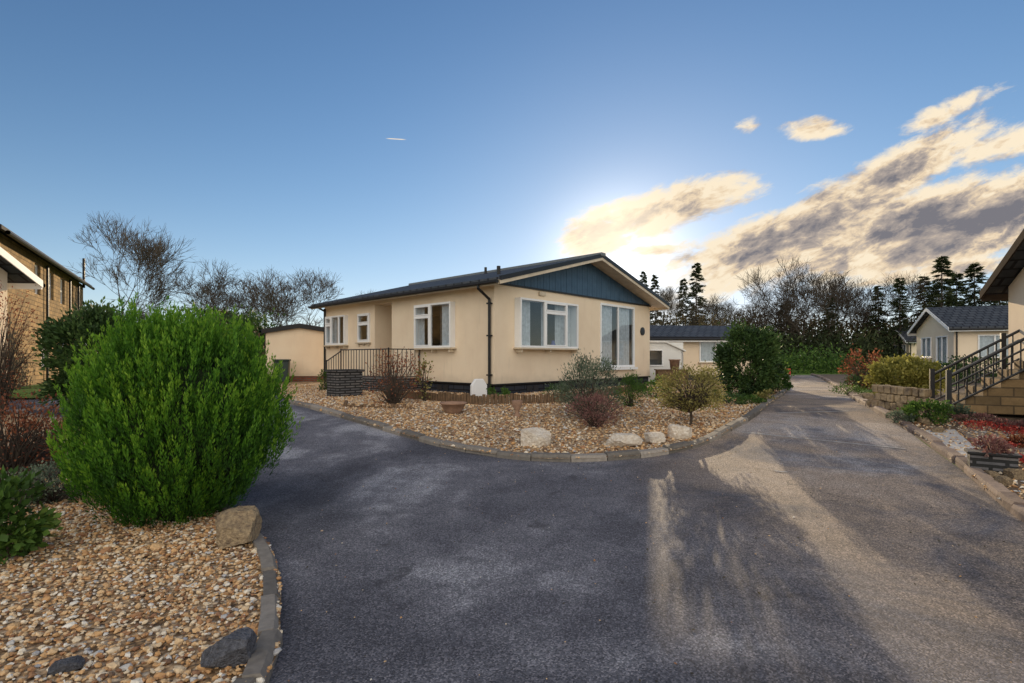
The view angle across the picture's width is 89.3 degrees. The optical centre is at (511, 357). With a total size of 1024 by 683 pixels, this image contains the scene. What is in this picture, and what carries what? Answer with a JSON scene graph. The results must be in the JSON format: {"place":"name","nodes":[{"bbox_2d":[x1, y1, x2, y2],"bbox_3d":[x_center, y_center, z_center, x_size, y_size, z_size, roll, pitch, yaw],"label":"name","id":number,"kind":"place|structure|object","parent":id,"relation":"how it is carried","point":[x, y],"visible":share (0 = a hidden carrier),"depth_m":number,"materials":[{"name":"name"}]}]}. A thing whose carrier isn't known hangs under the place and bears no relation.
{"place":"outdoors","nodes":[
{"label":"outdoors","id":0,"kind":"place"},
{"bbox_2d":[10,383,47,397],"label":"lawn","id":1,"kind":"structure","parent":0,"point":[28,390],"depth_m":16.07,"materials":[{"name":"green plant"}]},
{"bbox_2d":[0,0,1023,355],"label":"sky","id":2,"kind":"structure","parent":0,"point":[381,145],"materials":[{"name":"blue"}]},
{"bbox_2d":[6,375,1023,682],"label":"road","id":3,"kind":"structure","parent":0,"point":[328,493],"depth_m":3.82,"materials":[{"name":"asphalt"}]},
{"bbox_2d":[522,301,570,346],"bbox_3d":[1.023,-1.030,16.065,0.070,1.360,2.700,0,0,43],"label":"lounge window curtain","id":4,"kind":"object","parent":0,"point":[559,329],"visible":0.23,"depth_m":16.46,"materials":[{"name":"fabric"}]},
{"bbox_2d":[791,363,963,471],"bbox_3d":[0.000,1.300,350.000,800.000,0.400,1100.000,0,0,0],"label":"ground","id":5,"kind":"structure","parent":0,"point":[832,385],"depth_m":36.35,"materials":[{"name":"green plant"}]},
{"bbox_2d":[0,247,45,372],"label":"bungalow","id":6,"kind":"object","parent":5,"relation":"on","point":[15,273],"visible":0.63,"depth_m":12.73,"materials":[{"name":"paint"}]},
{"bbox_2d":[0,233,82,387],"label":"walls","id":7,"kind":"structure","parent":5,"relation":"on","point":[26,258],"depth_m":19.91,"materials":[{"name":"brick"}]},
{"bbox_2d":[0,224,91,285],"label":"roof","id":8,"kind":"structure","parent":7,"relation":"on","point":[3,229],"depth_m":19.43,"materials":[{"name":"tile"}]},
{"bbox_2d":[5,230,94,378],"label":"gutter pipes","id":9,"kind":"object","parent":7,"relation":"attached to","point":[28,245],"visible":0.6,"depth_m":21.36,"materials":[{"name":"black plastic"}]},
{"bbox_2d":[29,296,139,413],"bbox_3d":[-8.798,-0.055,10.930,2.164,2.523,2.087,0,0,0],"label":"yew hedge","id":10,"kind":"object","parent":5,"relation":"on","point":[66,330],"visible":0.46,"depth_m":10.36,"materials":[{"name":"green plant"}]},
{"bbox_2d":[62,211,200,320],"bbox_3d":[-24.366,-4.382,34.235,8.970,11.478,6.393,0,0,19],"label":"birch tree","id":11,"kind":"object","parent":5,"relation":"on","point":[144,252],"visible":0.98,"depth_m":33.34,"materials":[{"name":"plant"}]},
{"bbox_2d":[0,414,282,682],"bbox_3d":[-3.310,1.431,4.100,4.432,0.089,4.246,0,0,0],"label":"gravel","id":12,"kind":"structure","parent":5,"relation":"on","point":[73,536],"depth_m":3.10,"materials":[{"name":"gravel"}]},
{"bbox_2d":[0,280,43,415],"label":"berry shrub","id":13,"kind":"object","parent":12,"relation":"on","point":[7,379],"visible":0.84,"depth_m":10.21,"materials":[{"name":"orange plant"}]},
{"bbox_2d":[0,465,67,564],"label":"laurel shrub","id":14,"kind":"object","parent":12,"relation":"on","point":[27,537],"visible":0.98,"depth_m":3.72,"materials":[{"name":"green plant"}]},
{"bbox_2d":[2,408,73,466],"bbox_3d":[-5.989,1.030,6.639,0.958,0.824,1.014,0,0,-43],"label":"rust shrub","id":15,"kind":"object","parent":12,"relation":"on","point":[46,421],"visible":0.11,"depth_m":6.55,"materials":[{"name":"red plant"}]},
{"bbox_2d":[0,376,78,482],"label":"bare shrub","id":16,"kind":"object","parent":12,"relation":"on","point":[20,457],"visible":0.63,"depth_m":5.95,"materials":[{"name":"red plant"}]},
{"bbox_2d":[1,458,90,507],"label":"cotoneaster plant","id":17,"kind":"object","parent":12,"relation":"on","point":[55,493],"visible":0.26,"depth_m":5.12,"materials":[{"name":"green plant"}]},
{"bbox_2d":[46,655,84,676],"bbox_3d":[-2.059,1.429,2.399,0.134,0.070,0.092,0,0,-13],"label":"slate rock","id":18,"kind":"object","parent":12,"relation":"on","point":[71,663],"visible":0.93,"depth_m":2.37,"materials":[{"name":"stone"}]},
{"bbox_2d":[45,292,304,528],"bbox_3d":[-3.014,0.489,4.819,2.032,2.206,1.881,0,0,-20],"label":"conifer shrub","id":19,"kind":"object","parent":12,"relation":"on","point":[172,419],"visible":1,"depth_m":4.30,"materials":[{"name":"green plant"}]},
{"bbox_2d":[200,627,257,668],"bbox_3d":[-1.341,1.394,2.443,0.226,0.184,0.156,0,0,-4],"label":"slate rock","id":20,"kind":"object","parent":12,"relation":"on","point":[234,649],"visible":0.87,"depth_m":2.40,"materials":[{"name":"stone"}]},
{"bbox_2d":[215,506,261,548],"bbox_3d":[-2.144,1.334,4.042,0.320,0.310,0.292,0,0,-2],"label":"sandstone rock","id":21,"kind":"object","parent":12,"relation":"on","point":[237,525],"visible":0.99,"depth_m":3.95,"materials":[{"name":"stone"}]},
{"bbox_2d":[6,411,282,682],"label":"kerb","id":22,"kind":"structure","parent":5,"relation":"on","point":[260,660],"depth_m":2.77,"materials":[{"name":"concrete"}]},
{"bbox_2d":[177,282,243,313],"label":"bare tree","id":23,"kind":"object","parent":5,"relation":"on","point":[211,304],"visible":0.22,"depth_m":53.17,"materials":[{"name":"brown plant"}]},
{"bbox_2d":[154,258,270,335],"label":"bare tree","id":24,"kind":"object","parent":5,"relation":"on","point":[219,283],"visible":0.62,"depth_m":43.52,"materials":[{"name":"brown plant"}]},
{"bbox_2d":[159,299,295,370],"bbox_3d":[-13.372,-0.720,23.874,8.501,3.943,3.796,0,0,0],"label":"hedge","id":25,"kind":"object","parent":5,"relation":"on","point":[254,320],"visible":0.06,"depth_m":23.78,"materials":[{"name":"plant"}]},
{"bbox_2d":[215,269,317,329],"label":"bare tree","id":26,"kind":"object","parent":5,"relation":"on","point":[281,301],"visible":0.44,"depth_m":51.84,"materials":[{"name":"brown plant"}]},
{"bbox_2d":[233,266,344,326],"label":"bare tree","id":27,"kind":"object","parent":5,"relation":"on","point":[323,287],"visible":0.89,"depth_m":46.46,"materials":[{"name":"brown plant"}]},
{"bbox_2d":[259,323,323,381],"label":"garage","id":28,"kind":"structure","parent":5,"relation":"on","point":[300,345],"depth_m":22.64,"materials":[{"name":"beige paint"}]},
{"bbox_2d":[279,380,786,458],"bbox_3d":[2.100,1.210,20.009,26.200,0.319,25.983,0,0,0],"label":"gravel bed","id":29,"kind":"object","parent":5,"relation":"on","point":[557,445],"visible":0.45,"depth_m":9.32,"materials":[{"name":"gravel"}]},
{"bbox_2d":[325,369,364,396],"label":"slate pier","id":30,"kind":"structure","parent":29,"relation":"on","point":[344,382],"depth_m":14.07,"materials":[{"name":"stone"}]},
{"bbox_2d":[324,376,421,390],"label":"porch platform","id":31,"kind":"structure","parent":29,"relation":"on","point":[368,380],"depth_m":16.39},
{"bbox_2d":[326,347,419,382],"bbox_3d":[-4.787,0.342,17.523,3.893,1.316,1.188,0,0,43],"label":"porch railing","id":32,"kind":"object","parent":29,"relation":"on","point":[385,349],"visible":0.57,"depth_m":16.62,"materials":[{"name":"metal"}]},
{"bbox_2d":[361,346,436,404],"bbox_3d":[-2.789,0.415,11.874,1.898,1.373,1.794,0,0,27],"label":"twiggy shrub","id":33,"kind":"object","parent":29,"relation":"on","point":[391,391],"visible":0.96,"depth_m":11.82,"materials":[{"name":"orange plant"}]},
{"bbox_2d":[413,352,432,400],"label":"dried plant","id":34,"kind":"object","parent":29,"relation":"on","point":[424,383],"visible":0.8,"depth_m":12.45,"materials":[{"name":"brown plant"}]},
{"bbox_2d":[440,401,466,413],"bbox_3d":[-1.172,0.998,10.323,0.547,0.221,0.547,0,0,0],"label":"bowl planter","id":35,"kind":"object","parent":29,"relation":"on","point":[452,407],"visible":1,"depth_m":10.16,"materials":[{"name":"ceramic"}]},
{"bbox_2d":[470,379,486,396],"bbox_3d":[-0.890,0.810,13.846,0.480,0.500,0.100,0,0,-34],"label":"white board","id":36,"kind":"object","parent":29,"relation":"on","point":[478,387],"visible":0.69,"depth_m":13.79,"materials":[{"name":"stone"}]},
{"bbox_2d":[399,384,646,404],"bbox_3d":[1.296,0.941,13.745,8.011,0.292,2.965,0,0,-24],"label":"log edging","id":37,"kind":"object","parent":29,"relation":"on","point":[492,399],"visible":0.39,"depth_m":11.91,"materials":[{"name":"brown wood"}]},
{"bbox_2d":[422,377,647,394],"bbox_3d":[-1.007,0.930,20.961,9.590,0.340,8.850,0,0,43],"label":"skirt","id":38,"kind":"object","parent":29,"relation":"on","point":[513,389],"visible":0.21,"depth_m":15.69,"materials":[{"name":"brick"}]},
{"bbox_2d":[325,284,649,383],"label":"walls","id":39,"kind":"structure","parent":38,"relation":"on","point":[392,326],"depth_m":16.60,"materials":[{"name":"paint"}]},
{"bbox_2d":[325,315,347,344],"bbox_3d":[-6.840,-1.065,20.185,1.500,1.130,0.212,0,0,43],"label":"bedroom window frame","id":40,"kind":"object","parent":39,"relation":"attached to","point":[345,328],"visible":0.98,"depth_m":20.00,"materials":[{"name":"plastic"}]},
{"bbox_2d":[357,313,369,341],"bbox_3d":[-5.408,-1.095,18.928,0.790,1.050,0.112,0,0,43],"label":"hall window frame","id":41,"kind":"object","parent":39,"relation":"attached to","point":[359,323],"visible":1,"depth_m":18.90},
{"bbox_2d":[319,285,492,394],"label":"downpipes","id":42,"kind":"object","parent":39,"relation":"attached to","point":[489,335],"visible":0.83,"depth_m":14.42,"materials":[{"name":"black plastic"}]},
{"bbox_2d":[414,301,454,347],"bbox_3d":[-2.417,-0.995,16.065,1.790,1.370,0.252,0,0,43],"label":"side window frame","id":43,"kind":"object","parent":39,"relation":"attached to","point":[417,316],"visible":1,"depth_m":16.04,"materials":[{"name":"white plastic"}]},
{"bbox_2d":[419,305,448,345],"bbox_3d":[-2.348,-1.005,16.146,1.660,1.290,0.070,0,0,43],"label":"side window curtain","id":44,"kind":"object","parent":43,"relation":"attached to","point":[445,324],"visible":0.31,"depth_m":15.89,"materials":[{"name":"fabric"}]},
{"bbox_2d":[311,258,578,305],"bbox_3d":[-0.897,-2.758,20.859,10.570,1.364,9.770,0,0,43],"label":"roof covering","id":45,"kind":"object","parent":39,"relation":"on","point":[459,280],"visible":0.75,"depth_m":17.77,"materials":[{"name":"tile"}]},
{"bbox_2d":[308,279,669,310],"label":"gutters","id":46,"kind":"object","parent":45,"relation":"attached to","point":[445,288],"visible":0.68,"depth_m":16.23,"materials":[{"name":"black plastic"}]},
{"bbox_2d":[409,252,605,284],"bbox_3d":[-0.868,-3.435,20.832,10.690,0.130,0.260,0,0,43],"label":"ridge cap","id":47,"kind":"object","parent":45,"relation":"on","point":[551,261],"visible":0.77,"depth_m":19.62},
{"bbox_2d":[499,257,668,308],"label":"bargeboards","id":48,"kind":"object","parent":45,"relation":"attached to","point":[583,263],"visible":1,"depth_m":16.48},
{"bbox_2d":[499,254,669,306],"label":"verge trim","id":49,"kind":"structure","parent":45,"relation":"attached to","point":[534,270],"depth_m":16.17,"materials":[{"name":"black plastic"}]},
{"bbox_2d":[591,260,665,308],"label":"roof soffit","id":50,"kind":"structure","parent":45,"relation":"attached to","point":[605,268],"depth_m":19.12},
{"bbox_2d":[427,302,629,345],"bbox_3d":[-1.007,-0.672,20.961,9.410,2.855,8.670,0,0,43],"label":"interior","id":51,"kind":"object","parent":39,"relation":"attached to","point":[535,324],"visible":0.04,"depth_m":16.48,"materials":[{"name":"grey"}]},
{"bbox_2d":[515,297,578,348],"bbox_3d":[1.116,-1.020,15.980,0.292,1.440,2.840,0,0,43],"label":"lounge window frame","id":52,"kind":"object","parent":39,"relation":"attached to","point":[574,324],"visible":0.99,"depth_m":15.79,"materials":[{"name":"plastic"}]},
{"bbox_2d":[500,283,650,306],"bbox_3d":[2.565,-2.085,17.656,0.057,0.050,8.930,0,0,43],"label":"gable rail","id":53,"kind":"object","parent":39,"relation":"attached to","point":[513,285],"visible":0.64,"depth_m":16.91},
{"bbox_2d":[506,263,648,304],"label":"gable boards","id":54,"kind":"object","parent":39,"relation":"on","point":[589,279],"visible":0.81,"depth_m":17.49,"materials":[{"name":"wood"}]},
{"bbox_2d":[602,305,628,364],"bbox_3d":[3.796,-0.810,19.195,0.070,2.220,2.140,0,0,43],"label":"patio door curtain","id":55,"kind":"object","parent":39,"relation":"hanging from","point":[623,333],"visible":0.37,"depth_m":19.44,"materials":[{"name":"fabric"}]},
{"bbox_2d":[600,303,634,367],"bbox_3d":[3.913,-0.800,19.168,0.070,2.300,2.380,0,0,43],"label":"patio door frame","id":56,"kind":"object","parent":39,"relation":"attached to","point":[633,331],"visible":0.81,"depth_m":19.15,"materials":[{"name":"plastic"}]},
{"bbox_2d":[520,427,550,446],"bbox_3d":[0.350,1.220,7.827,0.446,0.319,0.324,0,0,20],"label":"boulder","id":57,"kind":"object","parent":29,"relation":"on","point":[536,436],"visible":0.84,"depth_m":7.72,"materials":[{"name":"stone"}]},
{"bbox_2d":[548,348,632,420],"bbox_3d":[1.445,0.497,9.713,1.640,1.394,1.367,0,0,-23],"label":"rosemary shrub","id":58,"kind":"object","parent":29,"relation":"on","point":[594,369],"visible":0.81,"depth_m":9.67,"materials":[{"name":"green plant"}]},
{"bbox_2d":[559,389,629,428],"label":"heather plant","id":59,"kind":"object","parent":29,"relation":"on","point":[596,419],"visible":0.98,"depth_m":9.03,"materials":[{"name":"red plant"}]},
{"bbox_2d":[606,433,641,446],"bbox_3d":[1.661,1.243,7.757,0.479,0.225,0.371,0,0,-21],"label":"boulder","id":60,"kind":"object","parent":29,"relation":"on","point":[622,439],"visible":0.94,"depth_m":7.64,"materials":[{"name":"stone"}]},
{"bbox_2d":[612,368,654,406],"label":"lavender plant","id":61,"kind":"object","parent":29,"relation":"on","point":[630,379],"visible":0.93,"depth_m":11.24,"materials":[{"name":"green plant"}]},
{"bbox_2d":[648,341,685,382],"bbox_3d":[6.179,0.200,22.524,2.060,1.800,1.800,0,0,-8],"label":"white chalet porch","id":62,"kind":"object","parent":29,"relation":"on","point":[662,353],"visible":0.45,"depth_m":21.77,"materials":[{"name":"paint"}]},
{"bbox_2d":[668,424,691,438],"bbox_3d":[2.675,1.194,8.238,0.378,0.284,0.276,0,0,5],"label":"boulder","id":63,"kind":"object","parent":29,"relation":"on","point":[679,432],"visible":0.81,"depth_m":8.13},
{"bbox_2d":[650,360,732,424],"bbox_3d":[3.170,0.646,9.184,1.452,1.217,1.611,0,0,0],"label":"standard tree","id":64,"kind":"object","parent":29,"relation":"on","point":[692,401],"visible":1,"depth_m":9.03,"materials":[{"name":"green plant"}]},
{"bbox_2d":[712,319,793,396],"bbox_3d":[6.200,0.037,13.659,1.988,2.243,1.912,0,0,0],"label":"round shrub","id":65,"kind":"object","parent":29,"relation":"on","point":[757,342],"visible":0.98,"depth_m":13.33,"materials":[{"name":"green plant"}]},
{"bbox_2d":[767,360,794,392],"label":"conifer shrub","id":66,"kind":"object","parent":29,"relation":"on","point":[785,382],"visible":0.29,"depth_m":14.80,"materials":[{"name":"green plant"}]},
{"bbox_2d":[288,388,786,461],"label":"kerb","id":67,"kind":"structure","parent":5,"relation":"on","point":[628,454],"depth_m":7.70,"materials":[{"name":"concrete"}]},
{"bbox_2d":[650,286,701,324],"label":"bare tree","id":68,"kind":"object","parent":5,"relation":"on","point":[667,298],"visible":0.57,"depth_m":117.27,"materials":[{"name":"brown plant"}]},
{"bbox_2d":[673,278,693,324],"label":"conifer tree","id":69,"kind":"object","parent":5,"relation":"on","point":[684,287],"visible":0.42,"depth_m":129.61,"materials":[{"name":"green plant"}]},
{"bbox_2d":[685,262,711,325],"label":"conifer tree","id":70,"kind":"object","parent":5,"relation":"on","point":[694,290],"visible":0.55,"depth_m":129.64,"materials":[{"name":"green plant"}]},
{"bbox_2d":[650,325,751,379],"bbox_3d":[7.962,-0.134,26.608,7.260,3.068,5.540,0,0,-5],"label":"bungalow","id":71,"kind":"object","parent":5,"relation":"on","point":[699,342],"visible":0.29,"depth_m":24.40,"materials":[{"name":"paint"}]},
{"bbox_2d":[680,294,738,325],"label":"bare tree","id":72,"kind":"object","parent":5,"relation":"on","point":[713,306],"visible":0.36,"depth_m":121.24,"materials":[{"name":"brown plant"}]},
{"bbox_2d":[690,298,745,325],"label":"bare tree","id":73,"kind":"object","parent":5,"relation":"on","point":[713,311],"visible":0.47,"depth_m":119.77,"materials":[{"name":"brown plant"}]},
{"bbox_2d":[729,274,831,340],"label":"bare tree","id":74,"kind":"object","parent":5,"relation":"on","point":[773,313],"visible":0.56,"depth_m":49.04,"materials":[{"name":"brown plant"}]},
{"bbox_2d":[650,304,916,368],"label":"tree line","id":75,"kind":"object","parent":5,"relation":"on","point":[714,321],"visible":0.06,"depth_m":53.43,"materials":[{"name":"plant"}]},
{"bbox_2d":[736,255,845,369],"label":"bare tree","id":76,"kind":"object","parent":5,"relation":"on","point":[787,285],"visible":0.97,"depth_m":46.67,"materials":[{"name":"brown plant"}]},
{"bbox_2d":[700,321,915,369],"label":"hedge","id":77,"kind":"object","parent":5,"relation":"on","point":[870,345],"visible":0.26,"depth_m":46.97,"materials":[{"name":"plant"}]},
{"bbox_2d":[752,334,881,373],"bbox_3d":[19.979,-0.097,36.428,13.561,3.048,6.038,0,0,-13],"label":"hedge","id":78,"kind":"object","parent":5,"relation":"on","point":[819,368],"visible":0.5,"depth_m":36.25,"materials":[{"name":"green plant"}]},
{"bbox_2d":[813,297,848,367],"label":"conifer tree","id":79,"kind":"object","parent":5,"relation":"on","point":[832,327],"visible":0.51,"depth_m":49.90,"materials":[{"name":"green plant"}]},
{"bbox_2d":[798,269,894,340],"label":"bare tree","id":80,"kind":"object","parent":5,"relation":"on","point":[835,289],"visible":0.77,"depth_m":50.38,"materials":[{"name":"brown plant"}]},
{"bbox_2d":[799,280,903,343],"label":"bare tree","id":81,"kind":"object","parent":5,"relation":"on","point":[860,321],"visible":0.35,"depth_m":53.24,"materials":[{"name":"brown plant"}]},
{"bbox_2d":[862,285,895,358],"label":"conifer tree","id":82,"kind":"object","parent":5,"relation":"on","point":[881,322],"visible":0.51,"depth_m":49.91,"materials":[{"name":"green plant"}]},
{"bbox_2d":[837,270,932,349],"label":"bare tree","id":83,"kind":"object","parent":5,"relation":"on","point":[921,285],"visible":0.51,"depth_m":51.15,"materials":[{"name":"brown plant"}]},
{"bbox_2d":[879,278,913,359],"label":"conifer tree","id":84,"kind":"object","parent":5,"relation":"on","point":[903,311],"visible":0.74,"depth_m":47.90,"materials":[{"name":"green plant"}]},
{"bbox_2d":[886,328,916,356],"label":"bungalow","id":85,"kind":"object","parent":5,"relation":"on","point":[908,348],"visible":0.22,"depth_m":46.63,"materials":[{"name":"paint"}]},
{"bbox_2d":[810,374,1023,521],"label":"kerb","id":86,"kind":"structure","parent":5,"relation":"on","point":[1012,503],"depth_m":6.78,"materials":[{"name":"concrete"}]},
{"bbox_2d":[817,374,1023,499],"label":"planting bed","id":87,"kind":"object","parent":5,"relation":"on","point":[837,378],"visible":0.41,"depth_m":9.88,"materials":[{"name":"soil"}]},
{"bbox_2d":[837,343,882,389],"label":"rust shrub","id":88,"kind":"object","parent":87,"relation":"on","point":[855,370],"visible":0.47,"depth_m":17.45,"materials":[{"name":"orange plant"}]},
{"bbox_2d":[883,409,917,422],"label":"plant","id":89,"kind":"object","parent":87,"relation":"on","point":[894,413],"visible":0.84,"depth_m":9.41,"materials":[{"name":"green plant"}]},
{"bbox_2d":[872,384,934,413],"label":"stone garden wall","id":90,"kind":"structure","parent":87,"relation":"on","point":[887,397],"depth_m":10.64,"materials":[{"name":"stone"}]},
{"bbox_2d":[858,353,954,394],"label":"yellow shrub","id":91,"kind":"object","parent":87,"relation":"on","point":[910,371],"visible":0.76,"depth_m":14.68,"materials":[{"name":"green plant"}]},
{"bbox_2d":[896,398,955,424],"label":"plant","id":92,"kind":"object","parent":87,"relation":"on","point":[913,407],"visible":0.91,"depth_m":9.26,"materials":[{"name":"green plant"}]},
{"bbox_2d":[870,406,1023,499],"bbox_3d":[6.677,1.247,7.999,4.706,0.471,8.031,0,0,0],"label":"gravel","id":93,"kind":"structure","parent":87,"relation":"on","point":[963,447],"depth_m":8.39,"materials":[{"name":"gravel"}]},
{"bbox_2d":[926,429,973,456],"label":"paving path","id":94,"kind":"structure","parent":87,"relation":"on","point":[946,440],"depth_m":8.08,"materials":[{"name":"stone"}]},
{"bbox_2d":[930,403,976,420],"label":"plant","id":95,"kind":"object","parent":87,"relation":"on","point":[964,410],"visible":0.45,"depth_m":9.68,"materials":[{"name":"green plant"}]},
{"bbox_2d":[934,354,1007,382],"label":"hedge","id":96,"kind":"object","parent":87,"relation":"on","point":[960,365],"visible":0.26,"depth_m":21.68,"materials":[{"name":"green plant"}]},
{"bbox_2d":[929,329,1023,414],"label":"garden steps","id":97,"kind":"structure","parent":87,"relation":"on","point":[1002,392],"depth_m":10.03,"materials":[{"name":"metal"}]},
{"bbox_2d":[951,412,1011,425],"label":"plant","id":98,"kind":"object","parent":87,"relation":"on","point":[977,414],"visible":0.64,"depth_m":9.33,"materials":[{"name":"red plant"}]},
{"bbox_2d":[951,420,1016,430],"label":"red flowers","id":99,"kind":"object","parent":87,"relation":"on","point":[978,424],"visible":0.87,"depth_m":8.86,"materials":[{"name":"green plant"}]},
{"bbox_2d":[957,426,1023,454],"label":"shrub","id":100,"kind":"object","parent":87,"relation":"on","point":[1021,449],"depth_m":8.50,"materials":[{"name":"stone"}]},
{"bbox_2d":[964,448,1022,472],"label":"trough planter","id":101,"kind":"object","parent":87,"relation":"on","point":[996,462],"visible":0.76,"depth_m":6.33,"materials":[{"name":"wood"}]},
{"bbox_2d":[967,433,1018,458],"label":"planter heather","id":102,"kind":"object","parent":101,"relation":"in","point":[997,444],"visible":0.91,"depth_m":6.35,"materials":[{"name":"red plant"}]},
{"bbox_2d":[909,276,939,324],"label":"conifer tree","id":103,"kind":"object","parent":5,"relation":"on","point":[926,302],"visible":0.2,"depth_m":52.00,"materials":[{"name":"green plant"}]},
{"bbox_2d":[919,256,964,312],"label":"conifer tree","id":104,"kind":"object","parent":5,"relation":"on","point":[941,263],"visible":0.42,"depth_m":45.84,"materials":[{"name":"green plant"}]},
{"bbox_2d":[943,272,970,306],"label":"conifer tree","id":105,"kind":"object","parent":5,"relation":"on","point":[957,277],"visible":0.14,"depth_m":49.85,"materials":[{"name":"green plant"}]},
{"bbox_2d":[907,305,1007,377],"bbox_3d":[27.206,-0.748,28.544,7.260,4.295,5.940,0,0,20],"label":"bungalow","id":106,"kind":"object","parent":5,"relation":"on","point":[940,333],"visible":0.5,"depth_m":27.86,"materials":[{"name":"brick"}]},
{"bbox_2d":[954,262,993,306],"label":"conifer tree","id":107,"kind":"object","parent":5,"relation":"on","point":[970,269],"visible":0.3,"depth_m":47.86,"materials":[{"name":"green plant"}]},
{"bbox_2d":[979,229,1023,368],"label":"bungalow","id":108,"kind":"object","parent":5,"relation":"on","point":[1005,281],"visible":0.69,"depth_m":10.73,"materials":[{"name":"paint"}]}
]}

